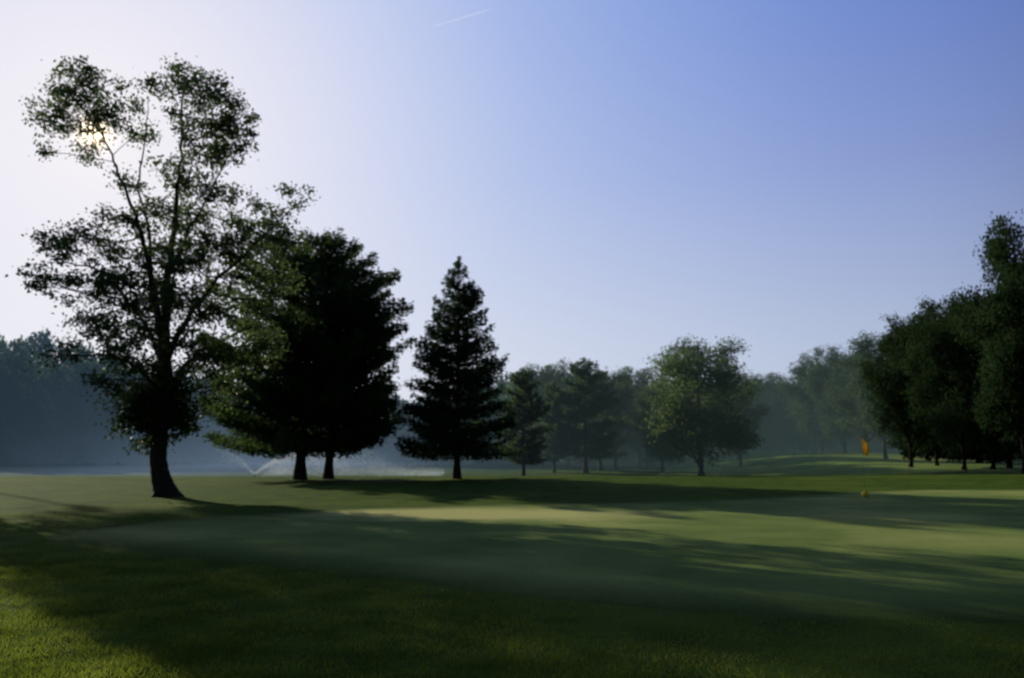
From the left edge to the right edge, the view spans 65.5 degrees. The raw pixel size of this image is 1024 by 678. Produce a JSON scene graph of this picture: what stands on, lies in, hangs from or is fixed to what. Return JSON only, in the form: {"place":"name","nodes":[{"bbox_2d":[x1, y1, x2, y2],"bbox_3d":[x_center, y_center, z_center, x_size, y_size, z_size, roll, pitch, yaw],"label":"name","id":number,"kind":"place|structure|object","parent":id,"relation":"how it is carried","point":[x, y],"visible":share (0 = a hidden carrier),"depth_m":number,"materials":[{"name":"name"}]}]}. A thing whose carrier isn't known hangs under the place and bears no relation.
{"place":"outdoors","nodes":[
{"label":"outdoors","id":0,"kind":"place"},
{"bbox_2d":[0,449,1023,677],"bbox_3d":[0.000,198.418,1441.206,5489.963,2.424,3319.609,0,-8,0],"label":"ground","id":1,"kind":"structure","parent":0,"point":[57,491],"depth_m":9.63,"materials":[{"name":"green plant"}]},
{"bbox_2d":[5,53,320,496],"bbox_3d":[-12.275,-2.428,27.386,10.787,16.459,7.286,0,-8,0],"label":"maple tree","id":2,"kind":"object","parent":1,"relation":"on","point":[156,409],"visible":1,"depth_m":27.00,"materials":[{"name":"green plant"}]},
{"bbox_2d":[191,227,414,479],"bbox_3d":[-11.519,0.750,43.781,12.180,14.069,12.228,0,-8,0],"label":"pine tree","id":3,"kind":"object","parent":1,"relation":"on","point":[279,417],"visible":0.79,"depth_m":41.86,"materials":[{"name":"green plant"}]},
{"bbox_2d":[259,264,402,478],"bbox_3d":[-10.270,1.725,44.768,8.671,12.407,9.884,0,-8,0],"label":"pine tree","id":4,"kind":"object","parent":1,"relation":"on","point":[328,472],"visible":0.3,"depth_m":42.66,"materials":[{"name":"green plant"}]},
{"bbox_2d":[216,450,447,476],"bbox_3d":[-11.725,5.740,51.522,14.585,6.168,11.847,0,-8,0],"label":"lawn sprinkler","id":5,"kind":"object","parent":1,"relation":"on","point":[275,461],"visible":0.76,"depth_m":50.62,"materials":[{"name":"liquid"}]},
{"bbox_2d":[394,255,525,478],"bbox_3d":[-2.788,1.451,43.093,7.183,12.353,7.015,0,-8,0],"label":"spruce tree","id":6,"kind":"object","parent":1,"relation":"on","point":[443,434],"visible":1,"depth_m":42.32,"materials":[{"name":"green plant"}]},
{"bbox_2d":[0,328,946,466],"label":"woodland","id":7,"kind":"object","parent":1,"relation":"on","point":[47,415],"visible":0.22,"depth_m":110.66,"materials":[{"name":"green plant"}]},
{"bbox_2d":[494,367,556,475],"bbox_3d":[0.870,6.458,61.553,5.154,8.666,4.744,-1,-8,11],"label":"pine tree","id":8,"kind":"object","parent":1,"relation":"on","point":[533,412],"visible":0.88,"depth_m":61.21,"materials":[{"name":"green plant"}]},
{"bbox_2d":[48,489,1023,622],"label":"putting green","id":9,"kind":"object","parent":1,"relation":"on","point":[903,555],"visible":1,"depth_m":12.97,"materials":[{"name":"green plant"}]},
{"bbox_2d":[861,437,868,496],"bbox_3d":[11.686,4.260,26.368,0.317,2.025,0.219,0,-8,0],"label":"golf flagstick","id":10,"kind":"object","parent":9,"relation":"on","point":[865,450],"visible":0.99,"depth_m":26.43,"materials":[{"name":"yellow fabric"}]},
{"bbox_2d":[511,362,569,468],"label":"broadleaf tree","id":11,"kind":"object","parent":1,"relation":"on","point":[545,376],"visible":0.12,"depth_m":97.90,"materials":[{"name":"green plant"}]},
{"bbox_2d":[537,380,570,472],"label":"pine tree","id":12,"kind":"object","parent":1,"relation":"on","point":[553,453],"visible":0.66,"depth_m":78.93,"materials":[{"name":"green plant"}]},
{"bbox_2d":[544,357,583,466],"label":"broadleaf tree","id":13,"kind":"object","parent":1,"relation":"on","point":[562,372],"visible":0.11,"depth_m":103.26,"materials":[{"name":"green plant"}]},
{"bbox_2d":[547,357,627,472],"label":"pine tree","id":14,"kind":"object","parent":1,"relation":"on","point":[581,433],"visible":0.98,"depth_m":78.65,"materials":[{"name":"green plant"}]},
{"bbox_2d":[576,369,631,470],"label":"pine tree","id":15,"kind":"object","parent":1,"relation":"on","point":[616,410],"visible":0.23,"depth_m":86.90,"materials":[{"name":"green plant"}]},
{"bbox_2d":[597,365,645,469],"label":"broadleaf tree","id":16,"kind":"object","parent":1,"relation":"on","point":[625,393],"visible":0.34,"depth_m":90.73,"materials":[{"name":"green plant"}]},
{"bbox_2d":[608,367,670,466],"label":"broadleaf tree","id":17,"kind":"object","parent":1,"relation":"on","point":[641,381],"visible":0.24,"depth_m":101.10,"materials":[{"name":"green plant"}]},
{"bbox_2d":[625,379,692,472],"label":"broadleaf tree","id":18,"kind":"object","parent":1,"relation":"on","point":[641,403],"visible":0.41,"depth_m":80.89,"materials":[{"name":"green plant"}]},
{"bbox_2d":[639,333,769,474],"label":"broadleaf tree","id":19,"kind":"object","parent":1,"relation":"on","point":[680,414],"visible":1,"depth_m":70.04,"materials":[{"name":"green plant"}]},
{"bbox_2d":[716,389,770,465],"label":"broadleaf tree","id":20,"kind":"object","parent":1,"relation":"on","point":[757,412],"visible":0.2,"depth_m":86.98,"materials":[{"name":"green plant"}]},
{"bbox_2d":[746,371,800,451],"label":"broadleaf tree","id":21,"kind":"object","parent":1,"relation":"on","point":[780,402],"visible":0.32,"depth_m":128.44,"materials":[{"name":"green plant"}]},
{"bbox_2d":[766,373,795,451],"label":"broadleaf tree","id":22,"kind":"object","parent":1,"relation":"on","point":[785,386],"visible":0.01,"depth_m":136.22,"materials":[{"name":"green plant"}]},
{"bbox_2d":[769,350,845,451],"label":"broadleaf tree","id":23,"kind":"object","parent":1,"relation":"on","point":[801,407],"visible":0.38,"depth_m":107.13,"materials":[{"name":"green plant"}]},
{"bbox_2d":[655,452,995,475],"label":"fairway","id":24,"kind":"structure","parent":1,"relation":"on","point":[796,463],"depth_m":76.99,"materials":[{"name":"green plant"}]},
{"bbox_2d":[799,343,869,452],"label":"broadleaf tree","id":25,"kind":"object","parent":1,"relation":"on","point":[818,373],"visible":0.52,"depth_m":99.57,"materials":[{"name":"green plant"}]},
{"bbox_2d":[823,354,879,454],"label":"broadleaf tree","id":26,"kind":"object","parent":1,"relation":"on","point":[844,407],"visible":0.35,"depth_m":89.18,"materials":[{"name":"green plant"}]},
{"bbox_2d":[826,329,903,458],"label":"broadleaf tree","id":27,"kind":"object","parent":1,"relation":"on","point":[862,346],"visible":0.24,"depth_m":79.96,"materials":[{"name":"green plant"}]},
{"bbox_2d":[849,310,950,466],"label":"broadleaf tree","id":28,"kind":"object","parent":1,"relation":"on","point":[897,403],"visible":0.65,"depth_m":65.94,"materials":[{"name":"green plant"}]},
{"bbox_2d":[873,339,927,456],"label":"broadleaf tree","id":29,"kind":"object","parent":1,"relation":"on","point":[877,359],"visible":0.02,"depth_m":78.53,"materials":[{"name":"green plant"}]},
{"bbox_2d":[874,292,965,465],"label":"broadleaf tree","id":30,"kind":"object","parent":1,"relation":"on","point":[932,308],"visible":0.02,"depth_m":67.23,"materials":[{"name":"green plant"}]},
{"bbox_2d":[895,288,1000,470],"bbox_3d":[33.436,3.001,60.081,8.146,14.119,6.782,-2,-8,17],"label":"broadleaf tree","id":31,"kind":"object","parent":1,"relation":"on","point":[956,422],"visible":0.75,"depth_m":59.54,"materials":[{"name":"green plant"}]},
{"bbox_2d":[887,435,1021,463],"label":"thicket","id":32,"kind":"object","parent":1,"relation":"on","point":[905,453],"visible":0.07,"depth_m":72.86,"materials":[{"name":"green plant"}]},
{"bbox_2d":[925,291,1020,468],"bbox_3d":[36.664,2.838,61.558,7.929,14.877,9.723,-6,-10,36],"label":"broadleaf tree","id":33,"kind":"object","parent":1,"relation":"on","point":[995,441],"visible":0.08,"depth_m":61.16,"materials":[{"name":"green plant"}]},
{"bbox_2d":[940,277,1023,437],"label":"broadleaf tree","id":34,"kind":"object","parent":1,"relation":"on","point":[973,339],"visible":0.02,"depth_m":57.11,"materials":[{"name":"green plant"}]},
{"bbox_2d":[948,328,1021,467],"bbox_3d":[38.860,3.227,63.607,11.580,14.543,9.444,5,-9,-31],"label":"broadleaf tree","id":35,"kind":"object","parent":1,"relation":"on","point":[1009,464],"visible":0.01,"depth_m":63.05,"materials":[{"name":"green plant"}]},
{"bbox_2d":[947,209,1023,473],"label":"broadleaf tree","id":36,"kind":"object","parent":1,"relation":"on","point":[1001,382],"visible":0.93,"depth_m":52.13,"materials":[{"name":"green plant"}]},
{"bbox_2d":[971,249,1023,408],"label":"broadleaf tree","id":37,"kind":"object","parent":1,"relation":"on","point":[998,280],"visible":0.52,"depth_m":50.93,"materials":[{"name":"green plant"}]},
{"bbox_2d":[0,0,1023,404],"label":"sky","id":38,"kind":"structure","parent":0,"point":[618,181],"materials":[{"name":"blue"}]}
]}

